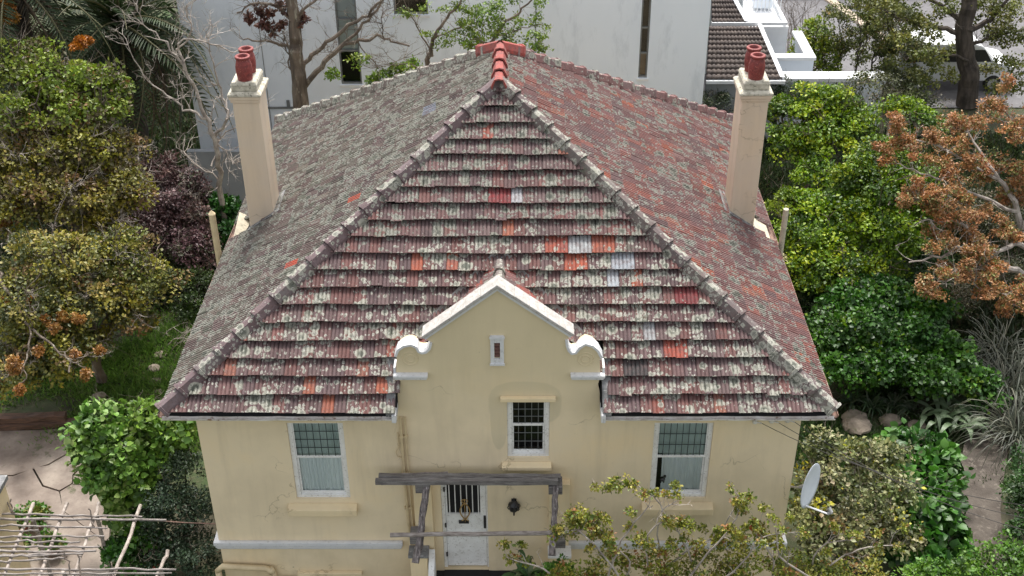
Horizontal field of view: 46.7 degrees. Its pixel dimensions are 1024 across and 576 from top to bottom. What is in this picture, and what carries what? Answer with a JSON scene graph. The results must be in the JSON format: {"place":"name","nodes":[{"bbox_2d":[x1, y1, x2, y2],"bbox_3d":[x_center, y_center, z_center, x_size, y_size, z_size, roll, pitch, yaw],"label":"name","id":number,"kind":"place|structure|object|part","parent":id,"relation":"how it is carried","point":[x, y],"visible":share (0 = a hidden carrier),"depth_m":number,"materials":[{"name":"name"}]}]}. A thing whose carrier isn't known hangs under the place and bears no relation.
{"place":"outdoors","nodes":[
{"label":"outdoors","id":0,"kind":"place"},
{"bbox_2d":[0,428,112,575],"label":"paving","id":1,"kind":"structure","parent":0,"point":[20,464],"depth_m":28.17,"materials":[{"name":"beige stone"}]},
{"bbox_2d":[0,0,1023,575],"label":"ground","id":2,"kind":"structure","parent":0,"point":[34,404],"depth_m":30.83,"materials":[{"name":"green plant"}]},
{"bbox_2d":[0,475,30,575],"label":"outbuilding","id":3,"kind":"structure","parent":2,"relation":"on","point":[4,501],"depth_m":24.74,"materials":[{"name":"paint"}]},
{"bbox_2d":[0,411,74,430],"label":"timber edging","id":4,"kind":"object","parent":2,"relation":"on","point":[24,421],"visible":0.92,"depth_m":29.97,"materials":[{"name":"brown wood"}]},
{"bbox_2d":[0,12,138,212],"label":"lime green tree","id":5,"kind":"object","parent":2,"relation":"on","point":[33,67],"visible":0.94,"depth_m":32.66,"materials":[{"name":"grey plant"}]},
{"bbox_2d":[0,0,162,226],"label":"palm tree","id":6,"kind":"object","parent":2,"relation":"on","point":[14,14],"visible":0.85,"depth_m":34.45,"materials":[{"name":"green plant"}]},
{"bbox_2d":[0,93,166,283],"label":"yellowing tree","id":7,"kind":"object","parent":2,"relation":"on","point":[47,150],"visible":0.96,"depth_m":32.19,"materials":[{"name":"green plant"}]},
{"bbox_2d":[90,392,105,400],"bbox_3d":[-10.857,2.863,31.184,0.414,0.189,0.378,0,33,0],"label":"stone","id":8,"kind":"object","parent":2,"relation":"on","point":[101,395],"visible":0.61,"depth_m":31.13,"materials":[{"name":"grey stone"}]},
{"bbox_2d":[0,222,215,452],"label":"grass","id":9,"kind":"structure","parent":2,"relation":"on","point":[137,388],"depth_m":32.09,"materials":[{"name":"green plant"}]},
{"bbox_2d":[0,145,193,404],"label":"golden tipped tree","id":10,"kind":"object","parent":9,"relation":"on","point":[45,315],"visible":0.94,"depth_m":29.88,"materials":[{"name":"green plant"}]},
{"bbox_2d":[0,501,215,575],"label":"pole pergola","id":11,"kind":"object","parent":2,"relation":"on","point":[43,553],"visible":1,"depth_m":23.82,"materials":[{"name":"brown wood"}]},
{"bbox_2d":[0,28,221,310],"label":"ground cover","id":12,"kind":"object","parent":2,"relation":"on","point":[172,131],"visible":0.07,"depth_m":43.82,"materials":[{"name":"green plant"}]},
{"bbox_2d":[6,0,234,180],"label":"palm tree","id":13,"kind":"object","parent":2,"relation":"on","point":[85,45],"visible":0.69,"depth_m":36.76,"materials":[{"name":"green plant"}]},
{"bbox_2d":[55,386,198,535],"bbox_3d":[-8.176,3.895,25.919,2.801,4.066,2.209,-27,41,-35],"label":"fig tree","id":14,"kind":"object","parent":2,"relation":"on","point":[123,448],"visible":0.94,"depth_m":25.09,"materials":[{"name":"green plant"}]},
{"bbox_2d":[98,516,171,575],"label":"leafy green shrub","id":15,"kind":"object","parent":2,"relation":"on","point":[113,549],"visible":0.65,"depth_m":25.16,"materials":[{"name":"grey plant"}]},
{"bbox_2d":[148,364,159,371],"bbox_3d":[-9.706,2.181,32.224,0.297,0.175,0.318,-19,37,-26],"label":"stone","id":16,"kind":"object","parent":2,"relation":"on","point":[154,367],"visible":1,"depth_m":32.16,"materials":[{"name":"beige stone"}]},
{"bbox_2d":[154,351,166,357],"bbox_3d":[-9.702,1.853,32.758,0.365,0.153,0.309,0,33,0],"label":"stone","id":17,"kind":"object","parent":2,"relation":"on","point":[160,356],"visible":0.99,"depth_m":32.67,"materials":[{"name":"grey stone"}]},
{"bbox_2d":[109,139,223,271],"bbox_3d":[-10.160,-2.168,35.555,3.534,3.884,4.036,0,33,0],"label":"purple leaved bush","id":18,"kind":"object","parent":2,"relation":"on","point":[171,195],"visible":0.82,"depth_m":35.03,"materials":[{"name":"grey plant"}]},
{"bbox_2d":[149,0,187,86],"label":"palm tree","id":19,"kind":"object","parent":2,"relation":"on","point":[173,18],"visible":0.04,"depth_m":38.78,"materials":[{"name":"green plant"}]},
{"bbox_2d":[155,322,192,350],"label":"dry twigs","id":20,"kind":"object","parent":2,"relation":"on","point":[183,335],"visible":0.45,"depth_m":33.00,"materials":[{"name":"wood"}]},
{"bbox_2d":[129,443,224,575],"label":"dark fine shrub","id":21,"kind":"object","parent":2,"relation":"on","point":[184,546],"visible":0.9,"depth_m":25.12,"materials":[{"name":"green plant"}]},
{"bbox_2d":[147,239,214,328],"bbox_3d":[-9.390,-0.483,34.444,2.113,2.208,3.246,-16,36,-23],"label":"green undergrowth bush","id":22,"kind":"object","parent":2,"relation":"on","point":[192,297],"visible":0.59,"depth_m":34.19,"materials":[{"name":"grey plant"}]},
{"bbox_2d":[102,0,278,218],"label":"bare tree","id":23,"kind":"object","parent":2,"relation":"on","point":[217,157],"visible":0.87,"depth_m":33.64,"materials":[{"name":"grey wood"}]},
{"bbox_2d":[187,149,245,214],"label":"garden wall","id":24,"kind":"structure","parent":2,"relation":"on","point":[205,157],"depth_m":38.42,"materials":[{"name":"grey concrete"}]},
{"bbox_2d":[196,184,241,250],"bbox_3d":[-8.791,-1.914,36.337,1.554,2.518,2.717,-19,37,-26],"label":"dark laurel bush","id":25,"kind":"object","parent":2,"relation":"on","point":[233,205],"visible":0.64,"depth_m":35.74,"materials":[{"name":"green plant"}]},
{"bbox_2d":[226,0,428,108],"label":"bare tree","id":26,"kind":"object","parent":2,"relation":"on","point":[295,17],"visible":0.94,"depth_m":35.53,"materials":[{"name":"brown plant"}]},
{"bbox_2d":[176,0,710,148],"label":"apartment building","id":27,"kind":"structure","parent":2,"relation":"on","point":[659,45],"depth_m":38.01,"materials":[{"name":"white paint"}]},
{"bbox_2d":[334,0,362,87],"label":"window","id":28,"kind":"structure","parent":27,"relation":"in","point":[341,5],"depth_m":37.91,"materials":[{"name":"white wood"}]},
{"bbox_2d":[392,0,429,17],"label":"window","id":29,"kind":"structure","parent":27,"relation":"in","point":[421,16],"depth_m":37.50,"materials":[{"name":"white wood"}]},
{"bbox_2d":[636,0,650,80],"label":"window","id":30,"kind":"structure","parent":27,"relation":"in","point":[643,55],"depth_m":38.31,"materials":[{"name":"white wood"}]},
{"bbox_2d":[343,0,553,79],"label":"sparse leafy tree","id":31,"kind":"object","parent":2,"relation":"on","point":[536,46],"visible":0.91,"depth_m":34.25,"materials":[{"name":"green plant"}]},
{"bbox_2d":[161,209,799,295],"bbox_3d":[-0.697,-1.182,36.961,19.651,0.749,5.561,0,33,0],"label":"ground cover","id":32,"kind":"object","parent":2,"relation":"on","point":[776,217],"visible":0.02,"depth_m":36.15,"materials":[{"name":"green plant"}]},
{"bbox_2d":[154,40,841,575],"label":"house","id":33,"kind":"structure","parent":2,"relation":"on","point":[498,256],"depth_m":22.55,"materials":[{"name":"paint"}]},
{"bbox_2d":[273,421,357,516],"bbox_3d":[-3.664,3.380,22.577,1.500,2.330,0.336,0,33,0],"label":"window","id":34,"kind":"structure","parent":33,"relation":"in","point":[320,469],"depth_m":22.77,"materials":[{"name":"white paint"}]},
{"bbox_2d":[297,570,362,575],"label":"window sill","id":35,"kind":"structure","parent":33,"relation":"in","point":[300,572],"depth_m":24.06,"materials":[{"name":"beige paint"}]},
{"bbox_2d":[441,485,488,566],"bbox_3d":[-0.922,4.655,23.516,0.905,2.380,0.145,0,33,0],"label":"door","id":36,"kind":"structure","parent":33,"relation":"in","point":[464,507],"depth_m":23.48,"materials":[{"name":"white paint"}]},
{"bbox_2d":[375,472,580,563],"bbox_3d":[-0.635,4.518,22.279,3.835,1.760,1.348,0,33,0],"label":"porch pergola","id":37,"kind":"object","parent":33,"relation":"attached to","point":[422,482],"visible":0.88,"depth_m":22.14,"materials":[{"name":"grey wood"}]},
{"bbox_2d":[500,396,555,470],"bbox_3d":[0.297,2.679,22.105,1.010,1.720,0.255,0,33,0],"label":"window","id":38,"kind":"structure","parent":33,"relation":"in","point":[506,466],"depth_m":22.23,"materials":[{"name":"white paint"}]},
{"bbox_2d":[641,420,725,515],"bbox_3d":[3.206,3.355,22.523,1.480,2.300,0.354,0,33,0],"label":"window","id":39,"kind":"structure","parent":33,"relation":"in","point":[685,448],"depth_m":22.65,"materials":[{"name":"white paint"}]},
{"bbox_2d":[790,463,832,514],"bbox_3d":[5.728,3.815,22.794,0.753,0.919,0.961,0,33,0],"label":"satellite dish","id":40,"kind":"object","parent":33,"relation":"attached to","point":[809,486],"visible":0.98,"depth_m":22.84,"materials":[{"name":"paint"}]},
{"bbox_2d":[762,423,1023,505],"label":"overhead wire","id":41,"kind":"object","parent":33,"relation":"attached to","point":[890,475],"visible":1,"depth_m":20.28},
{"bbox_2d":[779,423,1023,517],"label":"overhead wire","id":42,"kind":"object","parent":33,"relation":"attached to","point":[899,481],"visible":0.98,"depth_m":20.45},
{"bbox_2d":[795,422,1022,529],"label":"overhead wire","id":43,"kind":"object","parent":33,"relation":"attached to","point":[906,486],"visible":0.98,"depth_m":20.62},
{"bbox_2d":[502,549,542,575],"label":"strap leaf plant","id":44,"kind":"object","parent":2,"relation":"on","point":[523,571],"visible":0.67,"depth_m":23.05,"materials":[{"name":"green plant"}]},
{"bbox_2d":[534,553,576,575],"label":"green bush","id":45,"kind":"object","parent":2,"relation":"on","point":[549,566],"visible":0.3,"depth_m":22.23,"materials":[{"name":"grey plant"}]},
{"bbox_2d":[496,472,908,575],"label":"rose bush","id":46,"kind":"object","parent":2,"relation":"on","point":[585,520],"visible":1,"depth_m":21.20,"materials":[{"name":"green plant"}]},
{"bbox_2d":[704,0,785,138],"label":"tiled annex","id":47,"kind":"object","parent":2,"relation":"on","point":[731,37],"visible":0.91,"depth_m":43.65,"materials":[{"name":"brown tile"}]},
{"bbox_2d":[702,68,805,115],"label":"dark conifer hedge","id":48,"kind":"object","parent":2,"relation":"on","point":[727,100],"visible":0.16,"depth_m":42.35,"materials":[{"name":"green plant"}]},
{"bbox_2d":[765,67,885,191],"bbox_3d":[9.129,-4.146,37.135,4.368,5.178,3.978,16,36,23],"label":"bright green tree","id":49,"kind":"object","parent":2,"relation":"on","point":[837,112],"visible":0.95,"depth_m":36.45,"materials":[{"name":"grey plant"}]},
{"bbox_2d":[775,31,885,130],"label":"terrace wall","id":50,"kind":"structure","parent":2,"relation":"on","point":[798,63],"depth_m":44.16,"materials":[{"name":"white paint"}]},
{"bbox_2d":[762,167,911,296],"bbox_3d":[8.534,-0.861,33.315,3.102,3.847,4.736,-26,41,-34],"label":"bright green tree","id":51,"kind":"object","parent":2,"relation":"on","point":[819,263],"visible":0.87,"depth_m":32.67,"materials":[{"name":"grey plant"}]},
{"bbox_2d":[833,387,868,411],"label":"strap leaf plant","id":52,"kind":"object","parent":2,"relation":"on","point":[848,400],"visible":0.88,"depth_m":30.77,"materials":[{"name":"green plant"}]},
{"bbox_2d":[841,409,866,419],"bbox_3d":[8.741,3.297,30.286,0.601,0.241,0.533,22,39,30],"label":"stone","id":53,"kind":"object","parent":2,"relation":"on","point":[851,412],"visible":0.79,"depth_m":30.25,"materials":[{"name":"brown stone"}]},
{"bbox_2d":[842,416,871,434],"bbox_3d":[8.722,3.475,29.991,0.733,0.322,0.727,0,33,0],"label":"stone","id":54,"kind":"object","parent":2,"relation":"on","point":[858,425],"visible":1,"depth_m":29.85,"materials":[{"name":"beige stone"}]},
{"bbox_2d":[786,420,935,575],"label":"variegated shrub","id":55,"kind":"object","parent":2,"relation":"on","point":[858,514],"visible":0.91,"depth_m":25.21,"materials":[{"name":"green plant"}]},
{"bbox_2d":[846,390,889,419],"bbox_3d":[9.194,2.948,30.603,1.189,0.358,1.209,0,33,0],"label":"strap leaf plant","id":56,"kind":"object","parent":2,"relation":"on","point":[874,401],"visible":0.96,"depth_m":30.57,"materials":[{"name":"green plant"}]},
{"bbox_2d":[795,227,954,321],"bbox_3d":[10.292,-0.018,33.289,6.121,2.490,2.891,-15,36,-22],"label":"dark understorey bush","id":57,"kind":"object","parent":2,"relation":"on","point":[812,295],"visible":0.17,"depth_m":33.04,"materials":[{"name":"green plant"}]},
{"bbox_2d":[817,91,954,273],"bbox_3d":[11.293,-3.415,35.444,3.942,5.769,8.651,10,35,16],"label":"bright green tree","id":58,"kind":"object","parent":2,"relation":"on","point":[866,185],"visible":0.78,"depth_m":33.35,"materials":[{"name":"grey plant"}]},
{"bbox_2d":[878,413,901,426],"bbox_3d":[9.616,3.375,30.168,0.542,0.229,0.513,0,33,0],"label":"stone","id":59,"kind":"object","parent":2,"relation":"on","point":[888,418],"visible":0.77,"depth_m":30.10,"materials":[{"name":"stone"}]},
{"bbox_2d":[758,124,1023,373],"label":"ground cover","id":60,"kind":"object","parent":2,"relation":"on","point":[767,186],"visible":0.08,"depth_m":40.09,"materials":[{"name":"green plant"}]},
{"bbox_2d":[835,69,952,137],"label":"tangled shrub","id":61,"kind":"object","parent":2,"relation":"on","point":[865,76],"visible":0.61,"depth_m":42.28,"materials":[{"name":"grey plant"}]},
{"bbox_2d":[869,390,918,415],"bbox_3d":[9.861,2.960,30.625,1.188,0.307,1.101,0,33,0],"label":"strap leaf plant","id":62,"kind":"object","parent":2,"relation":"on","point":[894,399],"visible":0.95,"depth_m":30.66,"materials":[{"name":"green plant"}]},
{"bbox_2d":[864,59,928,100],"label":"olive street shrub","id":63,"kind":"object","parent":2,"relation":"on","point":[891,69],"visible":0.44,"depth_m":45.69,"materials":[{"name":"green plant"}]},
{"bbox_2d":[804,247,1013,413],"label":"creeper bank","id":64,"kind":"structure","parent":2,"relation":"on","point":[886,328],"depth_m":30.27,"materials":[{"name":"green plant"}]},
{"bbox_2d":[891,394,931,419],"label":"strap leaf plant","id":65,"kind":"object","parent":2,"relation":"on","point":[904,408],"visible":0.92,"depth_m":30.41,"materials":[{"name":"green plant"}]},
{"bbox_2d":[907,420,926,429],"bbox_3d":[10.231,3.495,30.001,0.492,0.232,0.442,0,33,0],"label":"stone","id":66,"kind":"object","parent":2,"relation":"on","point":[910,423],"visible":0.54,"depth_m":29.93,"materials":[{"name":"brown stone"}]},
{"bbox_2d":[873,417,978,574],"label":"heart leaved shrub","id":67,"kind":"object","parent":2,"relation":"on","point":[943,523],"visible":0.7,"depth_m":26.22,"materials":[{"name":"green plant"}]},
{"bbox_2d":[851,0,1023,108],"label":"dark trunked tree","id":68,"kind":"object","parent":2,"relation":"on","point":[969,67],"visible":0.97,"depth_m":44.27,"materials":[{"name":"green plant"}]},
{"bbox_2d":[870,71,1023,318],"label":"orange brown tree","id":69,"kind":"object","parent":2,"relation":"on","point":[978,248],"visible":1,"depth_m":31.48,"materials":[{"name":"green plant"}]},
{"bbox_2d":[906,390,993,440],"bbox_3d":[11.246,3.042,30.002,2.339,0.332,2.384,0,33,0],"label":"grey green plant","id":70,"kind":"object","parent":2,"relation":"on","point":[947,416],"visible":0.82,"depth_m":29.71,"materials":[{"name":"green plant"}]},
{"bbox_2d":[886,522,1023,575],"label":"bright hedge","id":71,"kind":"object","parent":2,"relation":"on","point":[1012,565],"visible":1,"depth_m":23.67,"materials":[{"name":"green plant"}]},
{"bbox_2d":[928,168,1023,322],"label":"brown scrub bush","id":72,"kind":"object","parent":2,"relation":"on","point":[965,296],"visible":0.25,"depth_m":33.95,"materials":[{"name":"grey plant"}]},
{"bbox_2d":[942,373,1023,478],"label":"weeping shrub","id":73,"kind":"object","parent":2,"relation":"on","point":[1020,437],"visible":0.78,"depth_m":29.32,"materials":[{"name":"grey plant"}]},
{"bbox_2d":[946,330,1023,445],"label":"weeping shrub","id":74,"kind":"object","parent":2,"relation":"on","point":[1013,382],"visible":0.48,"depth_m":30.93,"materials":[{"name":"grey plant"}]},
{"bbox_2d":[957,306,1023,384],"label":"weeping shrub","id":75,"kind":"object","parent":2,"relation":"on","point":[1003,334],"visible":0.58,"depth_m":32.29,"materials":[{"name":"grey plant"}]},
{"bbox_2d":[990,441,1023,544],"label":"dark hedge","id":76,"kind":"object","parent":2,"relation":"on","point":[1016,490],"visible":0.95,"depth_m":26.08,"materials":[{"name":"green plant"}]},
{"bbox_2d":[703,0,1023,107],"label":"road","id":77,"kind":"structure","parent":0,"point":[948,89],"depth_m":52.03,"materials":[{"name":"grey asphalt"}]},
{"bbox_2d":[738,0,787,53],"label":"white house","id":78,"kind":"structure","parent":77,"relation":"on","point":[768,14],"depth_m":46.35,"materials":[{"name":"white paint"}]},
{"bbox_2d":[779,1,824,50],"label":"bare brush","id":79,"kind":"object","parent":77,"relation":"on","point":[800,21],"visible":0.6,"depth_m":50.28,"materials":[{"name":"grey plant"}]},
{"bbox_2d":[787,14,845,71],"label":"yellow green shrub","id":80,"kind":"object","parent":77,"relation":"on","point":[823,43],"visible":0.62,"depth_m":46.69,"materials":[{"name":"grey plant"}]},
{"bbox_2d":[819,1,865,70],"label":"sapling","id":81,"kind":"object","parent":77,"relation":"on","point":[843,46],"visible":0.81,"depth_m":45.94,"materials":[{"name":"green plant"}]},
{"bbox_2d":[824,0,884,34],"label":"kerb","id":82,"kind":"structure","parent":77,"relation":"on","point":[836,1],"depth_m":55.16,"materials":[{"name":"concrete"}]},
{"bbox_2d":[836,0,888,70],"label":"sapling","id":83,"kind":"object","parent":77,"relation":"on","point":[864,29],"visible":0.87,"depth_m":45.53,"materials":[{"name":"green plant"}]},
{"bbox_2d":[849,5,904,70],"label":"sapling","id":84,"kind":"object","parent":77,"relation":"on","point":[883,53],"visible":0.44,"depth_m":46.59,"materials":[{"name":"green plant"}]},
{"bbox_2d":[863,1,913,82],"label":"sapling","id":85,"kind":"object","parent":77,"relation":"on","point":[891,45],"visible":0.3,"depth_m":46.05,"materials":[{"name":"green plant"}]},
{"bbox_2d":[877,24,926,75],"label":"sapling","id":86,"kind":"object","parent":77,"relation":"on","point":[920,42],"visible":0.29,"depth_m":46.37,"materials":[{"name":"green plant"}]},
{"bbox_2d":[889,28,1013,90],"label":"parked van","id":87,"kind":"object","parent":77,"relation":"on","point":[982,53],"visible":0.27,"depth_m":46.94,"materials":[{"name":"white paint"}]},
{"label":"window","id":88,"kind":"part","parent":87,"relation":"part of","materials":[{"name":"black glass"}]},
{"label":"window","id":89,"kind":"part","parent":87,"relation":"part of","materials":[{"name":"black glass"}]},
{"bbox_2d":[793,368,1009,485],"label":"grass","id":90,"kind":"structure","parent":0,"point":[879,389],"depth_m":30.08,"materials":[{"name":"green plant"}]},
{"bbox_2d":[958,407,1023,575],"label":"path","id":91,"kind":"structure","parent":0,"point":[981,528],"depth_m":28.07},
{"bbox_3d":[-10.818,5.318,27.052,0.352,0.260,0.347,0,33,0],"label":"flower pot","id":92,"kind":"object","parent":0,"visible":0},
{"bbox_2d":[22,500,53,524],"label":"potted plant","id":93,"kind":"object","parent":92,"relation":"in","point":[39,507],"visible":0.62,"depth_m":26.84,"materials":[{"name":"green plant"}]},
{"bbox_3d":[-11.128,5.394,26.957,0.330,0.240,0.325,0,33,0],"label":"flower pot","id":94,"kind":"object","parent":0,"visible":0},
{"bbox_2d":[13,504,27,529],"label":"potted plant","id":95,"kind":"object","parent":94,"relation":"in","point":[19,522],"visible":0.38,"depth_m":26.77,"materials":[{"name":"green plant"}]},
{"bbox_3d":[-10.222,5.782,26.350,0.330,0.240,0.325,0,33,0],"label":"flower pot","id":96,"kind":"object","parent":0,"visible":0},
{"bbox_2d":[33,528,67,552],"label":"potted plant","id":97,"kind":"object","parent":96,"relation":"in","point":[49,539],"visible":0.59,"depth_m":26.16,"materials":[{"name":"green plant"}]},
{"bbox_3d":[-10.941,5.851,26.214,0.374,0.280,0.368,0,33,0],"label":"flower pot","id":98,"kind":"object","parent":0,"visible":0},
{"bbox_2d":[22,533,32,549],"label":"potted plant","id":99,"kind":"object","parent":98,"relation":"in","point":[26,539],"visible":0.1,"depth_m":26.13,"materials":[{"name":"green plant"}]}
]}

